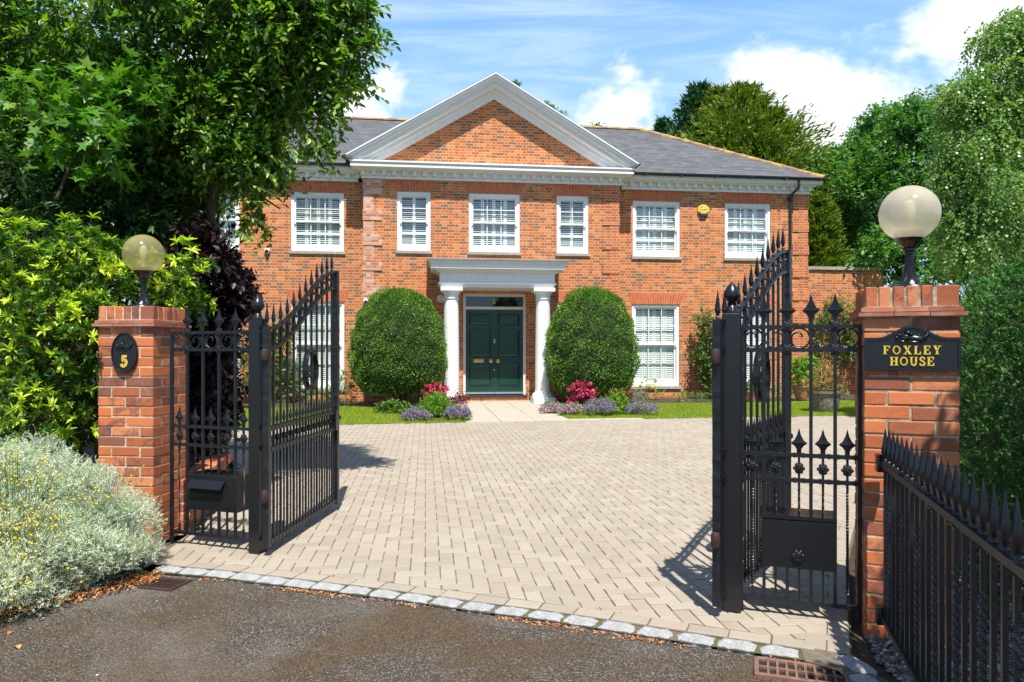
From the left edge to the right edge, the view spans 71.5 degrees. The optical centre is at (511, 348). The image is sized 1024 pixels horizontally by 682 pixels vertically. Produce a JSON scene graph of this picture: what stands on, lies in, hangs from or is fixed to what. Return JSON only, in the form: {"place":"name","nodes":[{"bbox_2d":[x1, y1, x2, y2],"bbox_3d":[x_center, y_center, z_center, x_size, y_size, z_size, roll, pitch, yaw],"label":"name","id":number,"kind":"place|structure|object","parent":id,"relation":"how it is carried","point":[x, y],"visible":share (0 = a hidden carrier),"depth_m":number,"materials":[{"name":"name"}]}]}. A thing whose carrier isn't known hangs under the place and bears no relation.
{"place":"outdoors","nodes":[
{"label":"outdoors","id":0,"kind":"place"},
{"bbox_2d":[0,396,205,613],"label":"flower bed soil","id":1,"kind":"structure","parent":0,"point":[87,452],"depth_m":4.62,"materials":[{"name":"soil"}]},
{"bbox_2d":[0,430,167,619],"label":"cotton lavender","id":2,"kind":"object","parent":1,"relation":"on","point":[65,530],"visible":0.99,"depth_m":4.33,"materials":[{"name":"plant"}]},
{"bbox_2d":[0,567,169,621],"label":"leaf litter","id":3,"kind":"object","parent":1,"relation":"on","point":[137,579],"visible":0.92,"depth_m":4.26,"materials":[{"name":"plant"}]},
{"bbox_2d":[0,44,184,461],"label":"maple tree","id":4,"kind":"object","parent":1,"relation":"on","point":[87,124],"visible":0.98,"depth_m":6.49,"materials":[{"name":"green plant"}]},
{"bbox_2d":[0,205,221,494],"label":"yellow green shrub","id":5,"kind":"object","parent":1,"relation":"on","point":[34,401],"visible":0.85,"depth_m":5.50,"materials":[{"name":"green plant"}]},
{"bbox_2d":[0,140,247,481],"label":"evergreen bush","id":6,"kind":"object","parent":1,"relation":"on","point":[42,187],"visible":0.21,"depth_m":6.84,"materials":[{"name":"green plant"}]},
{"bbox_2d":[91,306,191,543],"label":"gate pillar","id":7,"kind":"structure","parent":1,"relation":"on","point":[134,420],"depth_m":5.32,"materials":[{"name":"brick"}]},
{"bbox_2d":[111,333,137,372],"bbox_3d":[-2.887,0.028,5.290,0.210,0.300,0.032,0,0,6],"label":"number plaque","id":8,"kind":"object","parent":7,"relation":"attached to","point":[124,352],"visible":1,"depth_m":5.29,"materials":[{"name":"black paint"}]},
{"bbox_2d":[124,234,160,306],"bbox_3d":[-2.866,-0.604,5.530,0.300,0.571,0.300,0,0,0],"label":"globe lamp","id":9,"kind":"object","parent":7,"relation":"on","point":[143,272],"visible":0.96,"depth_m":5.50,"materials":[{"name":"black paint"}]},
{"bbox_2d":[0,0,400,468],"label":"broadleaf tree","id":10,"kind":"object","parent":1,"relation":"on","point":[250,76],"visible":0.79,"depth_m":6.83,"materials":[{"name":"green plant"}]},
{"bbox_2d":[177,452,231,534],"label":"brick wall","id":11,"kind":"structure","parent":1,"relation":"on","point":[183,494],"depth_m":5.86,"materials":[{"name":"brick"}]},
{"bbox_2d":[159,211,267,462],"bbox_3d":[-2.967,0.054,6.973,1.210,2.790,1.205,0,0,0],"label":"purple leaved bush","id":12,"kind":"object","parent":1,"relation":"on","point":[231,286],"visible":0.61,"depth_m":6.75,"materials":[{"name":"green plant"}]},
{"bbox_2d":[18,407,467,428],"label":"lawn","id":13,"kind":"structure","parent":0,"point":[343,423],"depth_m":13.78,"materials":[{"name":"plant"}]},
{"bbox_2d":[401,404,435,419],"bbox_3d":[-1.841,1.275,14.107,0.716,0.386,0.572,0,0,0],"label":"catmint","id":14,"kind":"object","parent":13,"relation":"on","point":[411,412],"visible":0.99,"depth_m":14.00,"materials":[{"name":"purple plant"}]},
{"bbox_2d":[9,394,855,421],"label":"flower bed soil","id":15,"kind":"structure","parent":0,"point":[850,397],"depth_m":18.98,"materials":[{"name":"soil"}]},
{"bbox_2d":[231,315,303,402],"bbox_3d":[-6.414,0.256,18.737,1.963,2.373,1.087,0,0,0],"label":"rose bush","id":16,"kind":"object","parent":15,"relation":"on","point":[283,372],"visible":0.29,"depth_m":18.63,"materials":[{"name":"green plant"}]},
{"bbox_2d":[271,383,330,404],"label":"young shrub","id":17,"kind":"object","parent":15,"relation":"on","point":[308,395],"visible":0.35,"depth_m":18.40,"materials":[{"name":"green plant"}]},
{"bbox_2d":[323,368,357,405],"bbox_3d":[-4.294,0.994,17.910,0.996,1.107,0.906,0,0,-41],"label":"young shrub","id":18,"kind":"object","parent":15,"relation":"on","point":[350,386],"visible":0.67,"depth_m":17.96,"materials":[{"name":"green plant"}]},
{"bbox_2d":[372,398,414,413],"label":"perennial plant","id":19,"kind":"object","parent":15,"relation":"on","point":[387,406],"visible":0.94,"depth_m":15.64,"materials":[{"name":"green plant"}]},
{"bbox_2d":[344,285,449,404],"bbox_3d":[-2.861,-0.068,17.762,2.608,3.033,2.562,0,0,-7],"label":"clipped bush","id":20,"kind":"object","parent":15,"relation":"on","point":[398,345],"visible":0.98,"depth_m":16.93,"materials":[{"name":"green plant"}]},
{"bbox_2d":[421,382,449,399],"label":"perennial plant","id":21,"kind":"object","parent":15,"relation":"on","point":[433,387],"visible":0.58,"depth_m":16.12,"materials":[{"name":"pink plant"}]},
{"bbox_2d":[416,390,455,416],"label":"perennial plant","id":22,"kind":"object","parent":15,"relation":"on","point":[437,403],"visible":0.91,"depth_m":14.53,"materials":[{"name":"green plant"}]},
{"bbox_2d":[441,403,472,419],"bbox_3d":[-1.093,1.257,14.251,0.684,0.376,0.565,0,0,-12],"label":"catmint","id":23,"kind":"object","parent":15,"relation":"on","point":[465,412],"visible":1,"depth_m":14.13,"materials":[{"name":"purple plant"}]},
{"bbox_2d":[449,388,470,407],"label":"perennial plant","id":24,"kind":"object","parent":15,"relation":"on","point":[461,399],"visible":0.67,"depth_m":16.07,"materials":[{"name":"red plant"}]},
{"bbox_2d":[544,285,640,401],"bbox_3d":[2.036,-0.102,18.357,2.508,3.106,2.527,0,0,-7],"label":"clipped bush","id":25,"kind":"object","parent":15,"relation":"on","point":[593,337],"visible":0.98,"depth_m":17.55,"materials":[{"name":"green plant"}]},
{"bbox_2d":[625,387,648,400],"bbox_3d":[3.304,1.238,19.109,0.855,0.447,0.760,0,0,0],"label":"catmint","id":26,"kind":"object","parent":15,"relation":"on","point":[636,395],"visible":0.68,"depth_m":19.05,"materials":[{"name":"purple plant"}]},
{"bbox_2d":[635,375,665,399],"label":"young shrub","id":27,"kind":"object","parent":15,"relation":"on","point":[650,386],"visible":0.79,"depth_m":19.94,"materials":[{"name":"yellow plant"}]},
{"bbox_2d":[669,390,707,401],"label":"young shrub","id":28,"kind":"object","parent":15,"relation":"on","point":[684,397],"visible":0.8,"depth_m":19.32,"materials":[{"name":"green plant"}]},
{"bbox_2d":[791,385,815,400],"bbox_3d":[8.064,1.210,19.643,0.685,0.420,0.680,0,0,-7],"label":"plant pot","id":29,"kind":"object","parent":15,"relation":"on","point":[799,393],"visible":0.56,"depth_m":19.44,"materials":[{"name":"ceramic"}]},
{"bbox_2d":[791,353,820,385],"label":"potted shrub","id":30,"kind":"object","parent":29,"relation":"in","point":[803,364],"visible":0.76,"depth_m":19.55,"materials":[{"name":"green plant"}]},
{"bbox_2d":[770,381,849,400],"bbox_3d":[9.223,1.156,20.145,4.658,0.906,0.990,0,0,-18],"label":"young shrub","id":31,"kind":"object","parent":15,"relation":"on","point":[804,392],"visible":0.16,"depth_m":19.84,"materials":[{"name":"green plant"}]},
{"bbox_2d":[808,292,855,375],"bbox_3d":[10.191,-0.320,22.134,3.599,3.167,1.090,0,0,-4],"label":"rose bush","id":32,"kind":"object","parent":15,"relation":"on","point":[847,342],"visible":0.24,"depth_m":22.03,"materials":[{"name":"green plant"}]},
{"bbox_2d":[0,574,889,681],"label":"road","id":33,"kind":"structure","parent":0,"point":[197,630],"depth_m":3.52,"materials":[{"name":"asphalt"}]},
{"bbox_2d":[137,577,191,591],"bbox_3d":[-2.159,1.481,4.428,0.240,0.048,0.200,0,0,14],"label":"drain grate","id":34,"kind":"object","parent":33,"relation":"on","point":[169,584],"visible":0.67,"depth_m":4.42,"materials":[{"name":"black"}]},
{"bbox_2d":[152,565,183,574],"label":"granite sett","id":35,"kind":"object","parent":33,"relation":"on","point":[164,568],"visible":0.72,"depth_m":4.65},
{"bbox_2d":[178,567,209,576],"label":"granite sett","id":36,"kind":"object","parent":33,"relation":"on","point":[193,571],"visible":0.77,"depth_m":4.60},
{"bbox_2d":[203,570,236,580],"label":"granite sett","id":37,"kind":"object","parent":33,"relation":"on","point":[214,574],"visible":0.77,"depth_m":4.55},
{"bbox_2d":[229,573,262,582],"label":"granite sett","id":38,"kind":"object","parent":33,"relation":"on","point":[244,576],"visible":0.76,"depth_m":4.49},
{"bbox_2d":[254,576,289,586],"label":"granite sett","id":39,"kind":"object","parent":33,"relation":"on","point":[272,580],"visible":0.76,"depth_m":4.42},
{"bbox_2d":[283,579,315,590],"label":"granite sett","id":40,"kind":"object","parent":33,"relation":"on","point":[303,584],"visible":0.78,"depth_m":4.36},
{"bbox_2d":[311,582,344,593],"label":"granite sett","id":41,"kind":"object","parent":33,"relation":"on","point":[327,586],"visible":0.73,"depth_m":4.31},
{"bbox_2d":[339,585,370,596],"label":"granite sett","id":42,"kind":"object","parent":33,"relation":"on","point":[351,590],"visible":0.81,"depth_m":4.24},
{"bbox_2d":[369,589,400,600],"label":"granite sett","id":43,"kind":"object","parent":33,"relation":"on","point":[382,594],"visible":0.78,"depth_m":4.17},
{"bbox_2d":[397,593,432,605],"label":"granite sett","id":44,"kind":"object","parent":33,"relation":"on","point":[414,598],"visible":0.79,"depth_m":4.11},
{"bbox_2d":[429,597,462,610],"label":"granite sett","id":45,"kind":"object","parent":33,"relation":"on","point":[448,602],"visible":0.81,"depth_m":4.04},
{"bbox_2d":[461,601,495,614],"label":"granite sett","id":46,"kind":"object","parent":33,"relation":"on","point":[470,606],"visible":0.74,"depth_m":3.97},
{"bbox_2d":[139,572,838,671],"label":"leaf litter","id":47,"kind":"object","parent":33,"relation":"on","point":[414,606],"visible":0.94,"depth_m":3.81,"materials":[{"name":"plant"}]},
{"bbox_2d":[494,606,528,618],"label":"granite sett","id":48,"kind":"object","parent":33,"relation":"on","point":[508,611],"visible":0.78,"depth_m":3.90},
{"bbox_2d":[528,610,563,623],"bbox_3d":[0.185,1.460,3.864,0.192,0.061,0.110,0,0,20],"label":"granite sett","id":49,"kind":"object","parent":33,"relation":"on","point":[538,615],"visible":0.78,"depth_m":3.83,"materials":[{"name":"stone"}]},
{"bbox_2d":[563,615,597,629],"bbox_3d":[0.367,1.460,3.789,0.180,0.061,0.110,0,0,23],"label":"granite sett","id":50,"kind":"object","parent":33,"relation":"on","point":[577,620],"visible":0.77,"depth_m":3.76,"materials":[{"name":"stone"}]},
{"bbox_2d":[597,620,634,635],"bbox_3d":[0.550,1.460,3.713,0.190,0.061,0.114,0,0,21],"label":"granite sett","id":51,"kind":"object","parent":33,"relation":"on","point":[628,628],"visible":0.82,"depth_m":3.69,"materials":[{"name":"stone"}]},
{"bbox_2d":[636,626,672,641],"bbox_3d":[0.734,1.460,3.637,0.182,0.061,0.109,0,0,21],"label":"granite sett","id":52,"kind":"object","parent":33,"relation":"on","point":[647,631],"visible":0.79,"depth_m":3.61,"materials":[{"name":"stone"}]},
{"bbox_2d":[677,632,714,648],"bbox_3d":[0.917,1.460,3.558,0.187,0.061,0.112,0,0,22],"label":"granite sett","id":53,"kind":"object","parent":33,"relation":"on","point":[695,640],"visible":0.79,"depth_m":3.53,"materials":[{"name":"stone"}]},
{"bbox_2d":[717,638,756,654],"bbox_3d":[1.102,1.460,3.482,0.183,0.061,0.113,0,0,23],"label":"granite sett","id":54,"kind":"object","parent":33,"relation":"on","point":[745,646],"visible":0.81,"depth_m":3.46,"materials":[{"name":"stone"}]},
{"bbox_2d":[760,645,799,661],"bbox_3d":[1.282,1.460,3.410,0.181,0.061,0.114,0,0,21],"label":"granite sett","id":55,"kind":"object","parent":33,"relation":"on","point":[778,650],"visible":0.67,"depth_m":3.38,"materials":[{"name":"stone"}]},
{"bbox_2d":[754,656,848,681],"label":"drain grate","id":56,"kind":"object","parent":33,"relation":"on","point":[774,668],"visible":0.82,"depth_m":3.22,"materials":[{"name":"orange metal"}]},
{"bbox_2d":[801,649,880,681],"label":"kerb bedding","id":57,"kind":"object","parent":33,"relation":"on","point":[823,658],"visible":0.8,"depth_m":3.29,"materials":[{"name":"concrete"}]},
{"bbox_2d":[835,655,876,676],"bbox_3d":[1.576,1.465,3.262,0.127,0.071,0.199,0,0,-9],"label":"granite sett","id":58,"kind":"object","parent":33,"relation":"on","point":[853,663],"visible":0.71,"depth_m":3.23,"materials":[{"name":"stone"}]},
{"bbox_2d":[849,673,877,681],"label":"granite sett","id":59,"kind":"object","parent":33,"relation":"on","point":[864,677],"visible":0.96,"depth_m":3.10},
{"bbox_2d":[1,360,966,542],"bbox_3d":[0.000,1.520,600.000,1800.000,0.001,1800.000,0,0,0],"label":"ground","id":60,"kind":"structure","parent":0,"point":[231,468],"depth_m":9.28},
{"bbox_2d":[130,72,826,404],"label":"brick house","id":61,"kind":"structure","parent":60,"relation":"on","point":[502,215],"depth_m":19.72,"materials":[{"name":"red brick"}]},
{"bbox_2d":[219,191,240,252],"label":"window","id":62,"kind":"structure","parent":61,"relation":"in","point":[235,241],"depth_m":19.28,"materials":[{"name":"white paint"}]},
{"bbox_2d":[289,192,345,253],"bbox_3d":[-5.322,-3.438,19.495,1.500,1.685,0.249,0,0,-7],"label":"window","id":63,"kind":"structure","parent":61,"relation":"in","point":[296,246],"depth_m":19.53,"materials":[{"name":"white paint"}]},
{"bbox_2d":[289,302,345,391],"bbox_3d":[-5.311,-0.068,19.496,1.500,2.445,0.249,0,0,-7],"label":"window","id":64,"kind":"structure","parent":61,"relation":"in","point":[341,304],"depth_m":19.56,"materials":[{"name":"white paint"}]},
{"bbox_2d":[395,191,431,253],"bbox_3d":[-2.678,-3.438,19.415,0.990,1.685,0.249,0,0,-7],"label":"window","id":65,"kind":"structure","parent":61,"relation":"in","point":[414,247],"depth_m":19.43,"materials":[{"name":"white paint"}]},
{"bbox_2d":[466,310,493,393],"bbox_3d":[-0.883,0.078,19.668,0.794,2.335,0.143,0,0,-7],"label":"door","id":66,"kind":"structure","parent":61,"relation":"in","point":[479,323],"depth_m":19.68,"materials":[{"name":"green paint"}]},
{"bbox_2d":[467,193,521,254],"bbox_3d":[-0.494,-3.438,19.681,1.500,1.685,0.249,0,0,-7],"label":"window","id":67,"kind":"structure","parent":61,"relation":"in","point":[474,249],"depth_m":19.72,"materials":[{"name":"white paint"}]},
{"bbox_2d":[493,310,522,393],"bbox_3d":[-0.108,0.078,19.762,0.827,2.335,0.143,0,0,-7],"label":"door","id":68,"kind":"structure","parent":61,"relation":"in","point":[507,324],"depth_m":19.78,"materials":[{"name":"green paint"}]},
{"bbox_2d":[555,196,589,255],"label":"window","id":69,"kind":"structure","parent":61,"relation":"in","point":[581,249],"depth_m":19.97,"materials":[{"name":"white paint"}]},
{"bbox_2d":[631,304,680,388],"bbox_3d":[4.153,-0.068,20.649,1.500,2.445,0.244,0,0,-7],"label":"window","id":70,"kind":"structure","parent":61,"relation":"in","point":[653,346],"depth_m":20.72,"materials":[{"name":"white paint"}]},
{"bbox_2d":[631,201,681,259],"bbox_3d":[4.173,-3.438,20.651,1.500,1.685,0.244,0,0,-7],"label":"window","id":71,"kind":"structure","parent":61,"relation":"in","point":[639,252],"depth_m":20.70,"materials":[{"name":"white paint"}]},
{"bbox_2d":[688,304,721,390],"bbox_3d":[5.736,-0.033,20.289,1.469,2.480,0.970,0,0,-22],"label":"rose bush","id":72,"kind":"object","parent":61,"relation":"attached to","point":[705,325],"visible":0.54,"depth_m":20.19,"materials":[{"name":"green plant"}]},
{"bbox_2d":[723,203,769,260],"bbox_3d":[6.928,-3.438,20.987,1.500,1.685,0.244,0,0,-7],"label":"window","id":73,"kind":"structure","parent":61,"relation":"in","point":[739,253],"depth_m":21.04,"materials":[{"name":"white paint"}]},
{"bbox_2d":[727,305,771,387],"bbox_3d":[6.924,-0.068,20.987,1.500,2.445,0.244,0,0,-7],"label":"window","id":74,"kind":"structure","parent":61,"relation":"in","point":[748,336],"depth_m":21.11,"materials":[{"name":"white paint"}]},
{"bbox_2d":[512,79,605,125],"bbox_3d":[2.229,-6.096,36.045,5.047,15.113,2.462,0,0,0],"label":"broadleaf tree","id":75,"kind":"object","parent":60,"relation":"on","point":[552,105],"visible":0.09,"depth_m":35.91,"materials":[{"name":"green plant"}]},
{"bbox_2d":[651,115,674,133],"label":"conifer tree","id":76,"kind":"object","parent":60,"relation":"on","point":[658,126],"visible":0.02,"depth_m":32.78,"materials":[{"name":"green plant"}]},
{"bbox_2d":[662,77,727,146],"bbox_3d":[8.258,-5.139,30.850,6.717,13.219,6.994,0,0,0],"label":"conifer tree","id":77,"kind":"object","parent":60,"relation":"on","point":[690,98],"visible":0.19,"depth_m":30.50,"materials":[{"name":"green plant"}]},
{"bbox_2d":[676,82,787,165],"bbox_3d":[8.885,-4.988,30.316,9.231,12.890,8.807,0,0,34],"label":"conifer tree","id":78,"kind":"object","parent":60,"relation":"on","point":[722,89],"visible":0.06,"depth_m":29.88,"materials":[{"name":"green plant"}]},
{"bbox_2d":[670,78,876,236],"bbox_3d":[9.920,-4.835,29.446,12.016,12.558,11.776,0,0,0],"label":"conifer tree","id":79,"kind":"object","parent":60,"relation":"on","point":[744,98],"visible":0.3,"depth_m":27.70,"materials":[{"name":"green plant"}]},
{"bbox_2d":[720,102,852,246],"bbox_3d":[10.551,-4.229,29.092,8.846,11.398,8.989,0,0,38],"label":"conifer tree","id":80,"kind":"object","parent":60,"relation":"on","point":[778,110],"visible":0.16,"depth_m":27.59,"materials":[{"name":"green plant"}]},
{"bbox_2d":[808,190,855,266],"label":"conifer tree","id":81,"kind":"object","parent":60,"relation":"on","point":[826,239],"visible":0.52,"depth_m":24.00,"materials":[{"name":"green plant"}]},
{"bbox_2d":[808,266,885,393],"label":"garden wall","id":82,"kind":"structure","parent":60,"relation":"on","point":[824,282],"depth_m":22.44,"materials":[{"name":"brick"}]},
{"bbox_2d":[803,97,901,263],"bbox_3d":[12.963,-4.081,27.087,5.599,11.154,4.059,0,0,-18],"label":"broadleaf tree","id":83,"kind":"object","parent":60,"relation":"on","point":[864,126],"visible":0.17,"depth_m":26.97,"materials":[{"name":"green plant"}]},
{"bbox_2d":[831,87,1005,286],"bbox_3d":[13.006,-3.667,23.428,5.686,10.234,5.060,0,0,0],"label":"broadleaf tree","id":84,"kind":"object","parent":60,"relation":"on","point":[886,176],"visible":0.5,"depth_m":23.45,"materials":[{"name":"green plant"}]},
{"bbox_2d":[849,467,1023,681],"bbox_3d":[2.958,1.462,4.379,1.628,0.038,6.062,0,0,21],"label":"gravel","id":85,"kind":"structure","parent":60,"relation":"on","point":[900,671],"depth_m":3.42,"materials":[{"name":"gravel"}]},
{"bbox_2d":[849,285,967,646],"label":"gate pillar","id":86,"kind":"structure","parent":85,"relation":"on","point":[920,409],"depth_m":3.57,"materials":[{"name":"brick"}]},
{"bbox_2d":[878,185,941,287],"bbox_3d":[2.096,-0.586,3.751,0.292,0.547,0.292,0,0,0],"label":"globe lamp","id":87,"kind":"object","parent":86,"relation":"on","point":[909,216],"visible":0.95,"depth_m":3.67,"materials":[{"name":"glass"}]},
{"bbox_2d":[864,325,961,370],"bbox_3d":[1.988,-0.005,3.534,0.426,0.224,0.038,0,0,20],"label":"house name sign","id":88,"kind":"object","parent":86,"relation":"attached to","point":[912,348],"visible":1,"depth_m":3.53,"materials":[{"name":"metal"}]},
{"bbox_2d":[875,428,1023,681],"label":"railing","id":89,"kind":"object","parent":86,"relation":"attached to","point":[910,478],"visible":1,"depth_m":2.53,"materials":[{"name":"metal"}]},
{"bbox_2d":[954,243,1023,628],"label":"conifer hedge","id":90,"kind":"object","parent":85,"relation":"on","point":[991,331],"visible":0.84,"depth_m":4.07,"materials":[{"name":"green plant"}]},
{"bbox_2d":[8,416,1003,659],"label":"driveway","id":91,"kind":"structure","parent":0,"point":[598,521],"depth_m":5.71,"materials":[{"name":"brick"}]},
{"bbox_2d":[169,308,247,542],"bbox_3d":[-2.166,0.571,5.239,0.751,1.738,0.258,0,0,19],"label":"side panel","id":92,"kind":"object","parent":91,"relation":"on","point":[218,490],"visible":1,"depth_m":5.17,"materials":[{"name":"black paint"}]},
{"bbox_2d":[248,295,266,555],"bbox_3d":[-1.800,0.537,5.035,0.096,1.845,0.096,0,0,19],"label":"gate post","id":93,"kind":"object","parent":91,"relation":"on","point":[256,323],"visible":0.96,"depth_m":4.99,"materials":[{"name":"metal"}]},
{"bbox_2d":[261,254,340,547],"bbox_3d":[-1.639,0.268,5.672,0.060,2.224,1.568,0,0,5],"label":"gate leaf","id":94,"kind":"object","parent":93,"relation":"attached to","point":[270,334],"visible":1,"depth_m":5.53,"materials":[{"name":"black paint"}]},
{"bbox_2d":[722,281,741,613],"bbox_3d":[1.215,0.542,3.930,0.100,1.835,0.100,0,0,19],"label":"gate post","id":95,"kind":"object","parent":91,"relation":"on","point":[732,315],"visible":0.94,"depth_m":3.88,"materials":[{"name":"metal"}]},
{"bbox_2d":[711,229,792,607],"bbox_3d":[1.532,0.268,4.430,0.060,2.224,1.608,0,0,35],"label":"gate leaf","id":96,"kind":"object","parent":95,"relation":"attached to","point":[777,421],"visible":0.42,"depth_m":4.40,"materials":[{"name":"black paint"}]},
{"bbox_2d":[741,294,862,624],"bbox_3d":[1.565,0.571,3.887,0.616,1.738,0.229,0,0,19],"label":"side panel","id":97,"kind":"object","parent":91,"relation":"on","point":[798,538],"visible":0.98,"depth_m":3.80,"materials":[{"name":"black paint"}]},
{"bbox_2d":[914,5,1023,384],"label":"birch tree","id":98,"kind":"object","parent":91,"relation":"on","point":[981,215],"visible":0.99,"depth_m":12.54,"materials":[{"name":"green plant"}]},
{"bbox_2d":[5,0,1023,344],"label":"sky","id":99,"kind":"structure","parent":0,"point":[615,63],"materials":[{"name":"blue"}]},
{"bbox_2d":[239,400,855,424],"bbox_3d":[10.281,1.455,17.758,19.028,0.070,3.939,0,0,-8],"label":"lawn","id":100,"kind":"structure","parent":0,"point":[654,417],"depth_m":15.02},
{"bbox_2d":[556,400,585,415],"bbox_3d":[1.257,1.268,15.287,0.736,0.365,0.515,0,0,0],"label":"phlox","id":101,"kind":"object","parent":100,"relation":"on","point":[574,408],"visible":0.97,"depth_m":15.20,"materials":[{"name":"pink plant"}]},
{"bbox_2d":[566,379,600,404],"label":"perennial plant","id":102,"kind":"object","parent":100,"relation":"on","point":[588,392],"visible":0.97,"depth_m":16.01,"materials":[{"name":"pink plant"}]},
{"bbox_2d":[582,397,617,415],"bbox_3d":[1.864,1.228,15.130,0.772,0.464,0.703,0,0,0],"label":"catmint","id":103,"kind":"object","parent":100,"relation":"on","point":[597,408],"visible":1,"depth_m":14.97,"materials":[{"name":"purple plant"}]},
{"bbox_2d":[602,387,630,413],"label":"perennial plant","id":104,"kind":"object","parent":100,"relation":"on","point":[618,401],"visible":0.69,"depth_m":15.36,"materials":[{"name":"green plant"}]},
{"bbox_2d":[622,398,659,414],"bbox_3d":[2.774,1.254,15.255,0.893,0.406,0.591,0,0,32],"label":"catmint","id":105,"kind":"object","parent":100,"relation":"on","point":[637,408],"visible":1,"depth_m":15.18,"materials":[{"name":"purple plant"}]},
{"bbox_2d":[806,390,842,412],"bbox_3d":[7.053,1.180,16.044,0.770,0.480,0.765,0,0,-7],"label":"plant pot","id":106,"kind":"object","parent":100,"relation":"on","point":[822,400],"visible":0.76,"depth_m":15.78,"materials":[{"name":"stone"}]},
{"bbox_2d":[806,364,846,391],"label":"potted shrub","id":107,"kind":"object","parent":106,"relation":"in","point":[822,375],"visible":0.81,"depth_m":15.96,"materials":[{"name":"brown plant"}]},
{"bbox_2d":[894,177,1018,398],"bbox_3d":[11.738,-1.508,17.237,3.569,5.941,5.547,0,0,-25],"label":"broadleaf tree","id":108,"kind":"object","parent":100,"relation":"on","point":[928,273],"visible":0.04,"depth_m":17.83,"materials":[{"name":"green plant"}]},
{"bbox_2d":[457,400,643,422],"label":"garden path","id":109,"kind":"structure","parent":0,"point":[505,411],"depth_m":15.66,"materials":[{"name":"stone"}]},
{"bbox_2d":[536,401,564,413],"bbox_3d":[0.890,1.306,15.832,0.716,0.395,0.679,0,0,0],"label":"phlox","id":110,"kind":"object","parent":109,"relation":"on","point":[550,407],"visible":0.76,"depth_m":15.69,"materials":[{"name":"pink plant"}]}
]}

